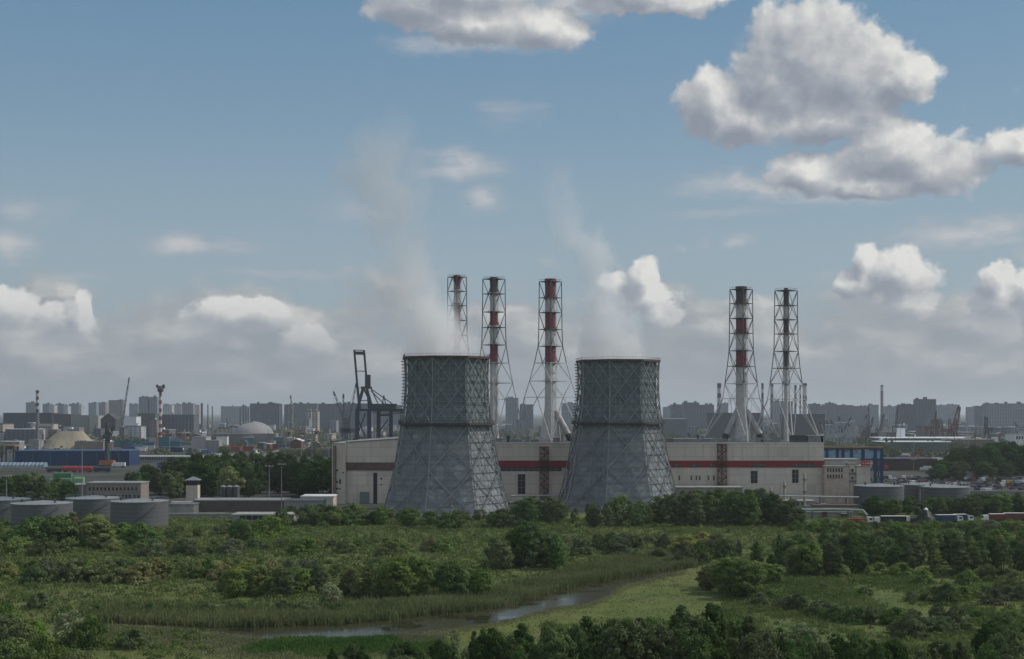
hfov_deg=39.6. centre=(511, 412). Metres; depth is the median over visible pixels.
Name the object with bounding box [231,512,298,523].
pump house
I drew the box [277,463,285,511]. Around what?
lamp mast
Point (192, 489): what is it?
gate tower
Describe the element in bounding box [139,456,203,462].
gallery shed
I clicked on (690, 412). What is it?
tower block
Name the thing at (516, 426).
works building
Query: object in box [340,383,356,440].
port crane
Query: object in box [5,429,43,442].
shed
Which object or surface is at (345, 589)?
tree
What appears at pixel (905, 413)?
tower block
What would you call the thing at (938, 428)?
port crane
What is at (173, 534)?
tree
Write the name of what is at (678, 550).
bush
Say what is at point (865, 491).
storage tank
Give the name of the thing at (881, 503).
tree
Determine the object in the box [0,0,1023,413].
sky
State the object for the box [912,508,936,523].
covered heap
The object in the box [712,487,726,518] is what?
tree
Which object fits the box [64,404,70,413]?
tower block
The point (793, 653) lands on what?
tree
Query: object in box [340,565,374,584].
tree
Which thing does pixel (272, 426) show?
works building
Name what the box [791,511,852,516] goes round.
building
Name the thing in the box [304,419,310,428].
works building
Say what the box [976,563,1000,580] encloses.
bush
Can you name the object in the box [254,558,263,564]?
bush
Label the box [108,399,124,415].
tower block
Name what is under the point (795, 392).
chimney
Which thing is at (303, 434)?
yard gantry
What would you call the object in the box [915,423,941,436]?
works building
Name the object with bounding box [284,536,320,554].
bush
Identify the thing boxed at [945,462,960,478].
tree
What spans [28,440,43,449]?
shed
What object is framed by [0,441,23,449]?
shed
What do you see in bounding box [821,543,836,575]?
tree
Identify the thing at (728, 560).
tree
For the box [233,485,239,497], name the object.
silo
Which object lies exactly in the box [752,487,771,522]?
tree
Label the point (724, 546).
bush
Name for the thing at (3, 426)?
works building
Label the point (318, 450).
wagon
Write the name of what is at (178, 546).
bush
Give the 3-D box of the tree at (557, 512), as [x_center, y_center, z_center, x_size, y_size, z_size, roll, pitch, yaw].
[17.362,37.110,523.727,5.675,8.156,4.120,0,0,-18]
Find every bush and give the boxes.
[0,539,6,552]
[0,562,18,578]
[0,601,21,623]
[0,613,28,642]
[0,622,40,652]
[0,637,38,658]
[2,536,31,556]
[14,537,36,551]
[14,560,24,567]
[18,559,48,581]
[21,563,49,583]
[21,591,53,609]
[25,537,58,555]
[27,620,46,634]
[28,633,67,658]
[31,558,60,579]
[44,609,97,646]
[49,561,65,574]
[51,608,76,620]
[58,559,90,581]
[58,560,88,582]
[59,537,79,552]
[60,559,82,579]
[61,648,95,658]
[67,612,107,649]
[76,562,99,581]
[78,559,92,577]
[87,559,118,582]
[89,605,102,610]
[91,562,125,583]
[103,538,121,550]
[107,557,124,572]
[112,627,148,650]
[114,558,129,575]
[122,560,158,584]
[123,559,151,580]
[128,542,151,555]
[136,537,155,549]
[136,539,166,556]
[142,557,174,578]
[142,567,172,579]
[143,602,158,609]
[150,558,178,579]
[160,540,176,549]
[163,602,178,606]
[168,538,198,554]
[175,559,188,566]
[178,541,207,555]
[183,560,216,577]
[192,538,206,549]
[194,559,213,577]
[199,599,224,609]
[205,537,225,552]
[205,560,235,579]
[216,538,248,555]
[216,560,236,577]
[226,601,239,606]
[232,562,254,575]
[235,601,250,609]
[237,559,255,569]
[238,602,251,609]
[243,537,265,548]
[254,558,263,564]
[261,543,271,549]
[265,559,281,574]
[275,538,291,548]
[275,599,292,609]
[282,559,294,568]
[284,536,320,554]
[289,564,310,580]
[291,558,314,578]
[291,600,321,611]
[303,541,319,551]
[306,563,327,582]
[308,560,326,580]
[315,539,324,548]
[324,539,342,548]
[327,562,352,577]
[328,603,343,609]
[330,537,364,553]
[353,539,363,548]
[368,558,384,569]
[373,540,407,558]
[381,537,391,544]
[384,538,409,551]
[415,649,431,658]
[420,536,437,548]
[423,537,435,551]
[430,537,454,552]
[460,647,469,658]
[493,644,502,658]
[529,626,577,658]
[554,533,570,550]
[567,535,595,555]
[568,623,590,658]
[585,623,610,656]
[589,533,606,550]
[601,532,620,549]
[603,536,633,553]
[617,532,629,541]
[626,533,644,548]
[627,549,642,555]
[642,535,654,542]
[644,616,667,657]
[648,548,666,556]
[653,533,670,548]
[667,533,696,549]
[670,541,697,559]
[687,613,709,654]
[691,541,713,563]
[692,531,715,548]
[704,533,735,550]
[708,539,738,558]
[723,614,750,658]
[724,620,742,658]
[747,592,768,605]
[763,590,781,598]
[763,627,795,658]
[771,595,801,609]
[787,592,808,610]
[797,522,810,530]
[801,604,830,617]
[805,598,833,615]
[808,641,821,658]
[810,521,825,532]
[815,603,845,620]
[816,519,839,532]
[818,583,829,588]
[830,563,850,576]
[833,520,842,528]
[839,520,861,532]
[840,605,872,625]
[852,605,872,622]
[854,586,873,596]
[857,520,872,530]
[862,606,885,625]
[863,562,891,575]
[867,643,896,658]
[869,521,881,529]
[870,638,908,658]
[875,522,888,527]
[880,606,905,625]
[880,639,910,658]
[881,520,894,527]
[882,617,924,634]
[886,562,916,576]
[888,614,930,639]
[889,521,901,530]
[900,522,910,527]
[904,590,917,601]
[904,607,922,618]
[906,522,922,528]
[909,647,933,658]
[911,569,933,584]
[916,520,927,526]
[917,585,947,601]
[920,617,939,631]
[922,523,937,530]
[926,520,944,528]
[928,603,949,619]
[929,616,963,631]
[930,615,945,628]
[933,582,959,604]
[934,619,951,632]
[941,521,957,529]
[947,605,968,625]
[954,569,982,584]
[955,520,967,529]
[955,585,977,600]
[957,616,976,631]
[960,648,972,658]
[963,521,980,531]
[968,608,988,620]
[971,588,986,598]
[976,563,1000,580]
[977,587,1007,605]
[978,520,1003,532]
[979,585,989,591]
[992,521,1012,531]
[994,610,1022,628]
[996,616,1023,635]
[997,569,1023,585]
[998,585,1017,601]
[1001,632,1017,658]
[1008,521,1023,532]
[1012,584,1023,599]
[1013,614,1023,632]
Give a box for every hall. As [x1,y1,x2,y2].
[3,413,62,428]
[14,450,139,465]
[53,414,79,426]
[71,415,88,433]
[74,441,104,449]
[89,415,104,435]
[118,416,140,426]
[137,413,158,435]
[162,415,198,436]
[213,433,278,443]
[492,434,823,502]
[662,419,686,437]
[707,413,761,437]
[780,414,824,437]
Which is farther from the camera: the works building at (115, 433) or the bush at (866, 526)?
the works building at (115, 433)
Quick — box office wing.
[68,483,85,495]
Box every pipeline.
[511,495,560,498]
[758,495,858,505]
[803,508,867,517]
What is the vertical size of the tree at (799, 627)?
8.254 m
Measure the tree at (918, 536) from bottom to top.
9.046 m
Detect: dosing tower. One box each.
[783,481,785,499]
[801,473,807,507]
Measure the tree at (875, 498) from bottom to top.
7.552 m
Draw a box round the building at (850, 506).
[810,504,859,513]
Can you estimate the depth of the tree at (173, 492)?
681.73 m
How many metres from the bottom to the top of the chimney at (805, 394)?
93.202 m
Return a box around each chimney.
[35,390,39,439]
[156,385,164,436]
[201,403,202,427]
[207,404,208,435]
[212,406,212,435]
[245,406,246,423]
[280,404,282,429]
[287,404,288,429]
[444,274,469,355]
[480,276,524,440]
[517,278,578,441]
[704,286,780,441]
[717,383,720,412]
[751,287,818,440]
[761,383,763,431]
[770,384,773,433]
[794,385,796,413]
[799,385,800,413]
[803,383,806,413]
[880,385,883,430]
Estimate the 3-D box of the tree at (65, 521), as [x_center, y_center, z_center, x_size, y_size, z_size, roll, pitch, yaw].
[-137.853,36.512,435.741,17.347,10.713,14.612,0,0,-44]
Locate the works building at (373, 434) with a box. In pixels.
[371,431,385,437]
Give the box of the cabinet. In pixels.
[822,511,826,517]
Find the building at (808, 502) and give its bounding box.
[783,499,815,507]
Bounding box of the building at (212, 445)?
[206,440,222,451]
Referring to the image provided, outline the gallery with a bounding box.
[824,458,859,464]
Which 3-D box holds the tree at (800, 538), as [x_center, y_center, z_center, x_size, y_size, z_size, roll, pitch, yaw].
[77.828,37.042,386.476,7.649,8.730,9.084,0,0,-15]
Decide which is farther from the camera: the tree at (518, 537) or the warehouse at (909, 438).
the warehouse at (909, 438)
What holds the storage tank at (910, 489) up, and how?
on the ground at (118, 474)
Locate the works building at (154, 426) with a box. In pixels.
[150,418,158,437]
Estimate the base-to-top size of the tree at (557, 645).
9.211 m
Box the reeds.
[78,547,699,627]
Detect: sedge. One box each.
[53,570,687,658]
[237,633,448,656]
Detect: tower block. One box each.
[26,401,35,412]
[43,403,50,412]
[49,404,56,412]
[56,402,65,413]
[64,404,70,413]
[69,402,81,413]
[79,406,83,414]
[88,402,98,414]
[98,402,107,414]
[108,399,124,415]
[129,403,138,415]
[139,396,148,412]
[149,395,158,412]
[163,403,173,414]
[172,403,181,414]
[182,402,194,414]
[195,405,200,423]
[221,405,249,423]
[250,402,280,429]
[284,404,293,427]
[293,402,317,426]
[306,409,311,426]
[312,409,319,430]
[318,402,342,428]
[343,402,372,427]
[373,403,401,426]
[506,396,517,428]
[520,403,532,428]
[561,402,575,426]
[663,406,669,418]
[670,403,681,418]
[682,401,698,428]
[699,403,713,428]
[721,402,727,412]
[773,400,792,426]
[808,403,820,413]
[821,404,824,413]
[825,402,833,422]
[832,404,853,425]
[854,405,866,426]
[867,403,878,426]
[883,405,896,425]
[897,403,912,431]
[913,397,935,428]
[936,404,958,422]
[966,406,973,424]
[974,405,981,426]
[982,402,1023,427]
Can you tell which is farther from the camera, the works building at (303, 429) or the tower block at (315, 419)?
the tower block at (315, 419)
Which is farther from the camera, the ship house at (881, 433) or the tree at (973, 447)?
the ship house at (881, 433)
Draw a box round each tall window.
[518,474,524,493]
[751,471,757,482]
[792,470,798,482]
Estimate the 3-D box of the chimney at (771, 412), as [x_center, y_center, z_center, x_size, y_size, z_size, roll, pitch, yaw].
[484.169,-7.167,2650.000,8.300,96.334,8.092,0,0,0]
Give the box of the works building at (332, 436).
[324,423,335,440]
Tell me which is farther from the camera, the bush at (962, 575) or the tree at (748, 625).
the bush at (962, 575)
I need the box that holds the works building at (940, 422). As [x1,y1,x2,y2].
[932,418,943,436]
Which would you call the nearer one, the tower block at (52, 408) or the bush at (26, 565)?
the bush at (26, 565)
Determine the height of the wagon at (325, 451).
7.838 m
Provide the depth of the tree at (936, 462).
903.01 m
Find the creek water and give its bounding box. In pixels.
[117,568,686,638]
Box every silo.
[220,485,226,497]
[227,485,232,497]
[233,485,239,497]
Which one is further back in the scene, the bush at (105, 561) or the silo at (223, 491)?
the silo at (223, 491)
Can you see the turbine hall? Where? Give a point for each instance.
(528, 465)
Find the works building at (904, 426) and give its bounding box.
[893,423,906,432]
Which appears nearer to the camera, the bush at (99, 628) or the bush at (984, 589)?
the bush at (99, 628)
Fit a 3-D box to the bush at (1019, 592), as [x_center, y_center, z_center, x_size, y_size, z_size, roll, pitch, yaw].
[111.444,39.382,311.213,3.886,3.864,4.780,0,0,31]
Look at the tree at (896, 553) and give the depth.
365.09 m
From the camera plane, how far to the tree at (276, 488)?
722.72 m
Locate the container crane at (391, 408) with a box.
[353,350,405,439]
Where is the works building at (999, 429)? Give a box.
[989,427,1006,434]
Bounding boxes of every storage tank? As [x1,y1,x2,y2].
[0,493,30,519]
[10,497,72,525]
[65,492,121,519]
[110,495,168,526]
[853,480,903,507]
[899,480,939,500]
[918,481,970,500]
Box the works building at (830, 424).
[825,423,832,430]
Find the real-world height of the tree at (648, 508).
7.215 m
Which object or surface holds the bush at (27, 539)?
on the ground at (118, 474)
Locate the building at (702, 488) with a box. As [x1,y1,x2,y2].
[673,486,742,496]
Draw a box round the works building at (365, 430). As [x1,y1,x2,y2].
[362,426,372,436]
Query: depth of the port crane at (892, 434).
1798.95 m
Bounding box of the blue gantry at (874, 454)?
[824,446,882,483]
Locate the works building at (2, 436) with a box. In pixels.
[0,432,4,440]
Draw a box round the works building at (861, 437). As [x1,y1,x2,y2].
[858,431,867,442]
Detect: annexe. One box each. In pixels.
[821,465,849,503]
[855,464,870,484]
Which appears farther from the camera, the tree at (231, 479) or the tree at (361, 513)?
the tree at (231, 479)
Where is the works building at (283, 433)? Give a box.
[280,428,292,437]
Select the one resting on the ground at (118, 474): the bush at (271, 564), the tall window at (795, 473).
the bush at (271, 564)
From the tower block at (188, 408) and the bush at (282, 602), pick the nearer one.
the bush at (282, 602)
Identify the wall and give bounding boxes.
[168,513,232,517]
[970,490,1023,498]
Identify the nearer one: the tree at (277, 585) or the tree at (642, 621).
the tree at (642, 621)
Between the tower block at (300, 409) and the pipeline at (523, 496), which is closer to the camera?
the pipeline at (523, 496)
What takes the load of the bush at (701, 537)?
on the ground at (118, 474)
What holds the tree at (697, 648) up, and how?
on the ground at (118, 474)
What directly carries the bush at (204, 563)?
on the ground at (118, 474)
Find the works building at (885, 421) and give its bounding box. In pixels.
[884,417,888,426]
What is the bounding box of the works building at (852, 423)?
[848,419,854,428]
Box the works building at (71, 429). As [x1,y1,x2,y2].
[67,427,82,430]
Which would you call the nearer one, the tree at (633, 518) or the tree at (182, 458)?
the tree at (633, 518)
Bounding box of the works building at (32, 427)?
[27,426,45,439]
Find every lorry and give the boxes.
[847,516,873,523]
[873,516,905,522]
[906,516,915,522]
[935,514,962,522]
[955,514,973,521]
[981,513,1004,521]
[1004,513,1023,520]
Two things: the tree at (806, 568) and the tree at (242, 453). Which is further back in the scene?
the tree at (242, 453)
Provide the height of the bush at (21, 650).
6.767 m
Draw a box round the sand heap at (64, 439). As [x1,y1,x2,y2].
[41,431,93,449]
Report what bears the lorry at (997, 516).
on the ground at (118, 474)
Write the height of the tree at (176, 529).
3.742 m
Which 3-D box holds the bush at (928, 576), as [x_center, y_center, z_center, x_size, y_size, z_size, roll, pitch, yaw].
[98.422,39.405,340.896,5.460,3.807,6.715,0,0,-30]
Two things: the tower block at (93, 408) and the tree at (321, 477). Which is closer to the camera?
the tree at (321, 477)
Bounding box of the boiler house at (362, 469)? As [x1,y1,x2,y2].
[332,437,398,503]
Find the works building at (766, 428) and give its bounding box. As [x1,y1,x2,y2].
[764,424,768,433]
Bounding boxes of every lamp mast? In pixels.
[2,475,10,496]
[265,465,272,497]
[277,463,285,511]
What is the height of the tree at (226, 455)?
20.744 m
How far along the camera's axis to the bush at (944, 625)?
263.18 m
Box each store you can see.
[243,437,253,443]
[258,442,266,450]
[272,444,279,448]
[290,438,304,449]
[305,441,310,447]
[310,441,322,448]
[995,432,1004,439]
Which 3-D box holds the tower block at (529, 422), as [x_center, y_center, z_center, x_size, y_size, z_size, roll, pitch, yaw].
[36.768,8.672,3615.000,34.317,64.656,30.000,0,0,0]
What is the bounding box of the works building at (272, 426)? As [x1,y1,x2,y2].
[267,424,275,429]
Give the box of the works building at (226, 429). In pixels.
[217,418,229,432]
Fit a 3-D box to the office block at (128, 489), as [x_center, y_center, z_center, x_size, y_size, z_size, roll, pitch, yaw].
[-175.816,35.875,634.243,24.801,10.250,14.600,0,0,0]
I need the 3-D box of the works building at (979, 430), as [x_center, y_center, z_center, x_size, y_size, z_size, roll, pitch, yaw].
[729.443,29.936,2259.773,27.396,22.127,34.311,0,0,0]
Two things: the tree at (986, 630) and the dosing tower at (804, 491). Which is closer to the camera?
the tree at (986, 630)
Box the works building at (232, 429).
[229,426,238,432]
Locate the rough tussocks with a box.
[539,567,1023,654]
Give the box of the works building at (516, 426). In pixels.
[515,418,523,436]
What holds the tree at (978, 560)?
on the ground at (118, 474)
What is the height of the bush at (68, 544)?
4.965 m
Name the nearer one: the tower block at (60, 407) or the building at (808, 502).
the building at (808, 502)
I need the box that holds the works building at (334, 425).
[330,420,338,432]
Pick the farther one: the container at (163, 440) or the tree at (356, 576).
the container at (163, 440)
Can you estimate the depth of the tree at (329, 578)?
318.47 m
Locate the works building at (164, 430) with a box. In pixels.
[162,427,175,438]
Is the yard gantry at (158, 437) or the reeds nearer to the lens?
the reeds
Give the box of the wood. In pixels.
[0,425,1021,458]
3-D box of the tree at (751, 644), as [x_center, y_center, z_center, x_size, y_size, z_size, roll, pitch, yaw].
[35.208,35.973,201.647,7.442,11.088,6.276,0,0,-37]
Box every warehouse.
[869,437,981,444]
[872,441,953,451]
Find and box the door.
[360,492,368,503]
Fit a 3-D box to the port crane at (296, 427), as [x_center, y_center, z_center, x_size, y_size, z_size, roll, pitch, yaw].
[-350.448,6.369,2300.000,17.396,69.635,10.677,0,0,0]
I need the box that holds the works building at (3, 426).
[0,423,13,431]
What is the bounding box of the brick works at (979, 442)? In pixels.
[946,439,993,446]
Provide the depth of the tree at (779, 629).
221.84 m
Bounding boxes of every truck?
[111,462,125,466]
[920,466,932,470]
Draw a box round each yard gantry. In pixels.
[0,445,18,461]
[156,433,164,444]
[175,433,183,444]
[184,433,191,440]
[284,431,293,444]
[298,432,306,440]
[311,431,319,441]
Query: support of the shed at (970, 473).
on the ground at (118, 474)
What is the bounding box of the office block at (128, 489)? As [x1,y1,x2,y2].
[85,481,149,499]
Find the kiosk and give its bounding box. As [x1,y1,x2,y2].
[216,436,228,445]
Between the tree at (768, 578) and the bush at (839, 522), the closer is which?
the tree at (768, 578)
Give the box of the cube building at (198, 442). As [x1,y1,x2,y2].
[192,436,210,451]
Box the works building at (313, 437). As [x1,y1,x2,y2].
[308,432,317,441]
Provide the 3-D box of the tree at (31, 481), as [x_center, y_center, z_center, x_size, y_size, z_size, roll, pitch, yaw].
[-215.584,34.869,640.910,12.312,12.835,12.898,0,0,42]
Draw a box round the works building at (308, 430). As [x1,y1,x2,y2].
[307,429,314,438]
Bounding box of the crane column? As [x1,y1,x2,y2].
[98,423,115,465]
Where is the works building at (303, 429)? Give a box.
[301,421,308,435]
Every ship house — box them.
[878,431,888,436]
[889,428,905,436]
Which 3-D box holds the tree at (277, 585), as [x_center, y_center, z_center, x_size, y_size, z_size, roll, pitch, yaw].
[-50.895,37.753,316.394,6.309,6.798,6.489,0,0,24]
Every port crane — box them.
[120,377,129,425]
[290,395,300,435]
[333,391,354,440]
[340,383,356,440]
[341,394,349,440]
[819,420,833,444]
[826,419,841,444]
[830,420,845,443]
[834,417,851,432]
[838,416,854,445]
[847,422,859,443]
[856,414,866,439]
[861,417,873,442]
[863,407,869,431]
[870,414,884,436]
[887,407,897,436]
[926,411,936,436]
[935,416,943,436]
[943,405,959,436]
[950,407,960,436]
[983,416,992,438]
[1015,422,1023,433]
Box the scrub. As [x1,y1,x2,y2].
[6,567,1023,658]
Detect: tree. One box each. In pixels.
[0,476,17,496]
[0,524,5,537]
[1,515,66,546]
[8,475,26,496]
[13,472,45,498]
[22,476,43,500]
[31,475,54,500]
[36,516,66,544]
[37,514,83,547]
[43,481,67,500]
[52,478,67,493]
[60,481,78,500]
[63,511,81,538]
[76,514,112,547]
[77,513,94,540]
[90,519,116,545]
[111,522,132,538]
[118,522,164,544]
[124,472,136,480]
[132,472,143,480]
[136,464,154,485]
[137,472,151,487]
[143,467,154,479]
[149,468,166,494]
[152,457,179,472]
[160,467,175,492]
[160,471,186,497]
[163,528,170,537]
[166,460,179,478]
[168,530,177,541]
[171,457,186,469]
[171,464,185,492]
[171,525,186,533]
[174,460,191,493]
[182,459,216,493]
[183,462,213,496]
[191,453,203,462]
[191,459,220,496]
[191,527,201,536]
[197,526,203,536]
[199,453,225,480]
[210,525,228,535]
[214,466,245,497]
[216,451,231,464]
[216,569,250,597]
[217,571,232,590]
[218,459,236,482]
[220,462,246,493]
[225,518,257,539]
[227,459,255,494]
[229,453,254,468]
[234,451,252,463]
[236,522,251,540]
[240,462,262,497]
[243,563,272,591]
[245,565,273,594]
[247,453,267,484]
[250,515,294,537]
[253,462,268,493]
[261,451,275,485]
[264,451,286,483]
[264,460,288,492]
[269,567,283,592]
[270,567,300,596]
[274,508,288,523]
[275,454,298,484]
[277,462,295,492]
[281,516,291,525]
[281,566,311,592]
[283,454,299,479]
[285,504,298,511]
[286,460,326,495]
[290,461,310,492]
[290,504,318,525]
[299,454,308,461]
[299,461,325,486]
[309,503,329,514]
[310,571,330,590]
[311,504,349,526]
[313,455,331,485]
[316,582,342,603]
[318,457,331,492]
[322,574,334,594]
[327,648,337,658]
[331,507,366,526]
[337,577,349,594]
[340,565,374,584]
[342,503,369,524]
[342,564,374,596]
[342,643,359,658]
[347,508,373,524]
[355,644,367,658]
[357,563,393,597]
[368,510,381,524]
[373,505,388,524]
[376,556,415,597]
[385,508,396,518]
[386,642,402,658]
[391,654,415,658]
[394,507,418,522]
[394,555,434,594]
[394,558,420,595]
[395,642,417,657]
[396,508,425,526]
[397,554,429,594]
[422,558,437,586]
[424,511,437,523]
[425,639,450,658]
[429,511,457,529]
[432,561,457,592]
[432,645,460,658]
[433,560,470,594]
[449,628,461,650]
[451,509,465,527]
[456,570,472,592]
[458,512,475,520]
[464,566,479,588]
[467,568,494,595]
[467,631,476,658]
[468,628,505,658]
[472,509,486,519]
[477,627,491,658]
[483,538,505,561]
[484,508,524,527]
[486,513,499,526]
[487,538,514,569]
[499,508,517,523]
[500,634,517,658]
[503,529,531,565]
[510,500,529,513]
[510,520,547,566]
[510,644,527,658]
[512,623,535,658]
[513,497,538,523]
[515,524,540,566]
[526,633,569,658]
[528,495,542,516]
[535,499,543,519]
[536,532,562,566]
[539,497,557,522]
[539,626,549,651]
[542,499,552,517]
[544,534,567,556]
[545,534,565,569]
[548,628,580,658]
[550,500,569,518]
[552,503,564,522]
[559,502,569,518]
[570,511,576,523]
[572,508,579,520]
[578,615,593,647]
[578,634,609,658]
[584,502,600,517]
[585,507,601,526]
[586,506,596,524]
[587,620,660,658]
[599,618,622,648]
[601,503,609,520]
[603,501,618,520]
[603,505,613,526]
[606,495,635,524]
[610,621,643,658]
[628,502,646,525]
[632,617,646,631]
[633,501,647,517]
[635,623,686,658]
[642,505,653,522]
[645,494,673,522]
[647,506,662,522]
[652,627,710,658]
[656,504,665,523]
[660,493,691,526]
[663,614,715,656]
[669,605,690,628]
[675,489,686,516]
[679,489,705,525]
[687,621,729,658]
[688,492,704,517]
[694,565,715,589]
[695,490,722,524]
[701,602,728,645]
[708,555,742,592]
[710,556,738,591]
[711,604,728,650]
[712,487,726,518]
[718,560,764,597]
[719,489,733,520]
[720,489,743,522]
[721,490,753,525]
[722,558,767,592]
[732,615,762,658]
[733,489,757,524]
[734,539,742,554]
[734,627,782,658]
[738,489,762,525]
[750,542,766,561]
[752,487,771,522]
[753,541,761,559]
[759,562,776,582]
[762,492,778,524]
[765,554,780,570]
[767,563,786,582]
[769,494,784,521]
[770,497,789,524]
[771,538,775,548]
[773,537,802,564]
[773,627,786,658]
[775,534,780,546]
[775,538,785,562]
[777,499,805,525]
[781,640,800,658]
[782,544,804,573]
[783,622,826,657]
[785,533,807,548]
[791,543,821,575]
[792,508,805,522]
[794,634,816,658]
[799,540,823,571]
[804,532,822,549]
[805,537,823,558]
[816,530,835,551]
[816,643,838,658]
[819,643,843,658]
[821,537,840,555]
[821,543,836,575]
[821,633,844,653]
[830,545,843,573]
[831,530,838,542]
[837,534,848,562]
[837,640,868,658]
[841,533,870,562]
[842,545,855,570]
[845,632,872,651]
[853,544,868,572]
[859,499,882,515]
[861,546,883,569]
[865,496,881,513]
[866,535,894,563]
[867,537,878,564]
[868,527,888,544]
[868,639,876,649]
[872,500,892,514]
[879,498,903,515]
[879,545,887,566]
[882,544,906,570]
[885,526,908,549]
[895,527,920,542]
[901,542,917,569]
[902,496,914,513]
[903,535,926,564]
[908,495,915,509]
[909,500,932,515]
[910,649,928,658]
[911,534,927,565]
[921,530,936,550]
[922,497,940,513]
[925,467,936,478]
[927,544,938,570]
[927,641,951,658]
[929,538,942,574]
[931,459,949,467]
[932,460,947,475]
[932,464,950,479]
[932,497,949,514]
[936,528,964,539]
[936,533,949,562]
[938,531,960,563]
[941,497,955,510]
[942,453,969,471]
[943,650,954,658]
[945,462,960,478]
[946,449,971,463]
[946,501,950,513]
[948,535,973,576]
[950,461,970,479]
[950,498,961,513]
[952,641,964,658]
[959,448,974,464]
[959,497,969,513]
[959,536,973,570]
[960,447,990,471]
[961,495,985,515]
[962,535,980,570]
[963,526,974,538]
[966,445,981,461]
[967,530,986,563]
[970,540,990,574]
[970,622,1003,658]
[971,493,983,511]
[971,493,991,513]
[972,461,998,476]
[973,444,1006,476]
[975,642,1000,658]
[979,532,993,562]
[981,441,1005,461]
[981,466,995,477]
[982,493,994,513]
[983,493,1015,512]
[985,529,1000,541]
[986,538,998,572]
[986,627,1023,658]
[988,495,1003,512]
[990,539,1017,574]
[993,440,1023,471]
[994,525,1006,533]
[994,529,1014,557]
[994,535,1007,562]
[998,463,1015,477]
[1000,626,1019,657]
[1001,445,1023,462]
[1003,462,1020,475]
[1009,492,1023,512]
[1010,530,1023,547]
[1011,539,1023,572]
[1013,445,1023,474]
[1015,526,1023,540]
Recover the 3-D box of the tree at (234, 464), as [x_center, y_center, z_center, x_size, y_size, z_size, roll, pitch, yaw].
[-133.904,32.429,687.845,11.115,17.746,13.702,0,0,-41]
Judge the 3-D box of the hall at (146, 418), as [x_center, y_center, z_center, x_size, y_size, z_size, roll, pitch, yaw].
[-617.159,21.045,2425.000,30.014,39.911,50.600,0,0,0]
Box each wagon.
[46,468,61,471]
[53,472,72,477]
[62,466,76,471]
[74,477,84,482]
[77,466,91,471]
[93,467,110,471]
[279,448,286,454]
[287,448,294,453]
[296,448,302,455]
[304,448,311,456]
[313,448,319,456]
[321,448,328,456]
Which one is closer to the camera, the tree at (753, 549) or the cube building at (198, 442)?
the tree at (753, 549)
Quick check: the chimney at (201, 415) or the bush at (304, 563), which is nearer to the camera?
the bush at (304, 563)
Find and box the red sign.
[861,461,872,465]
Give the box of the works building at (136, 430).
[125,423,145,438]
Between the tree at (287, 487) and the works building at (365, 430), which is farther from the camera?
the works building at (365, 430)
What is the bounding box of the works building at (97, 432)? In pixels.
[93,425,110,436]
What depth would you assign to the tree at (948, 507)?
568.26 m
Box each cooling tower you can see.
[375,353,511,518]
[558,357,677,512]
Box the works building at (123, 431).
[119,426,128,439]
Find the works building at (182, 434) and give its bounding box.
[178,429,189,439]
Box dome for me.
[233,422,272,432]
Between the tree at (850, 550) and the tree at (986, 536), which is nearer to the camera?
the tree at (850, 550)
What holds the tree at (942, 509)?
on the ground at (118, 474)
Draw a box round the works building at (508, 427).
[505,423,511,433]
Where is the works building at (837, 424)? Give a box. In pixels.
[835,421,849,430]
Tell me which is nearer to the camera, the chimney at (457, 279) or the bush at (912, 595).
the bush at (912, 595)
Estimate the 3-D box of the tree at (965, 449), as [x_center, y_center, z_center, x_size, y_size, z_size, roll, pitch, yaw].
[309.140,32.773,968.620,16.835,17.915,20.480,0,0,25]
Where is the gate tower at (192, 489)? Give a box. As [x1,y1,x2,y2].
[184,476,201,500]
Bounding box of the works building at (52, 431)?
[47,426,60,437]
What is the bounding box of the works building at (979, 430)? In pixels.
[959,425,982,436]
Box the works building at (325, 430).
[323,423,330,435]
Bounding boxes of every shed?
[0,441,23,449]
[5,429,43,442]
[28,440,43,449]
[101,413,120,432]
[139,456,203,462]
[168,502,198,512]
[193,498,286,511]
[219,446,242,451]
[274,437,284,444]
[283,498,326,515]
[300,494,337,510]
[877,457,936,470]
[966,471,996,476]
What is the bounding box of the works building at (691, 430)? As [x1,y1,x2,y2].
[687,426,695,436]
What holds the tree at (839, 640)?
on the ground at (118, 474)
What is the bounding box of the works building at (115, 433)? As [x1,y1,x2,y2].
[103,422,118,435]
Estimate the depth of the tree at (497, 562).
370.20 m
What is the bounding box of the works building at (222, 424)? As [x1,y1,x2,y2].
[219,418,225,426]
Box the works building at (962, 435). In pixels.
[952,434,973,436]
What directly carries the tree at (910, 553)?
on the ground at (118, 474)
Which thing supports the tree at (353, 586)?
on the ground at (118, 474)
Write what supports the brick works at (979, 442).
on the ground at (118, 474)
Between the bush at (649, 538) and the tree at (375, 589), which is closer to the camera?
the tree at (375, 589)
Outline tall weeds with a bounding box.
[0,515,1023,628]
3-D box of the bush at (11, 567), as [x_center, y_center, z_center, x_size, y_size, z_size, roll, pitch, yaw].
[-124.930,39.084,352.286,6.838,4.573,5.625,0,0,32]
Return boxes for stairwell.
[846,463,856,503]
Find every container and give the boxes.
[159,439,168,441]
[170,439,180,441]
[171,447,182,449]
[242,446,252,448]
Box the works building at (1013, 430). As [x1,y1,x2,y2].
[1005,420,1015,433]
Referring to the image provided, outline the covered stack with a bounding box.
[0,462,47,467]
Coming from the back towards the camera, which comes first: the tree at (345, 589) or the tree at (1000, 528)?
the tree at (1000, 528)
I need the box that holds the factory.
[1005,434,1023,445]
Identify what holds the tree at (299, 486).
on the ground at (118, 474)
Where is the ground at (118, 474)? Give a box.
[0,414,1023,658]
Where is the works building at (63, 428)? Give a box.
[58,425,69,430]

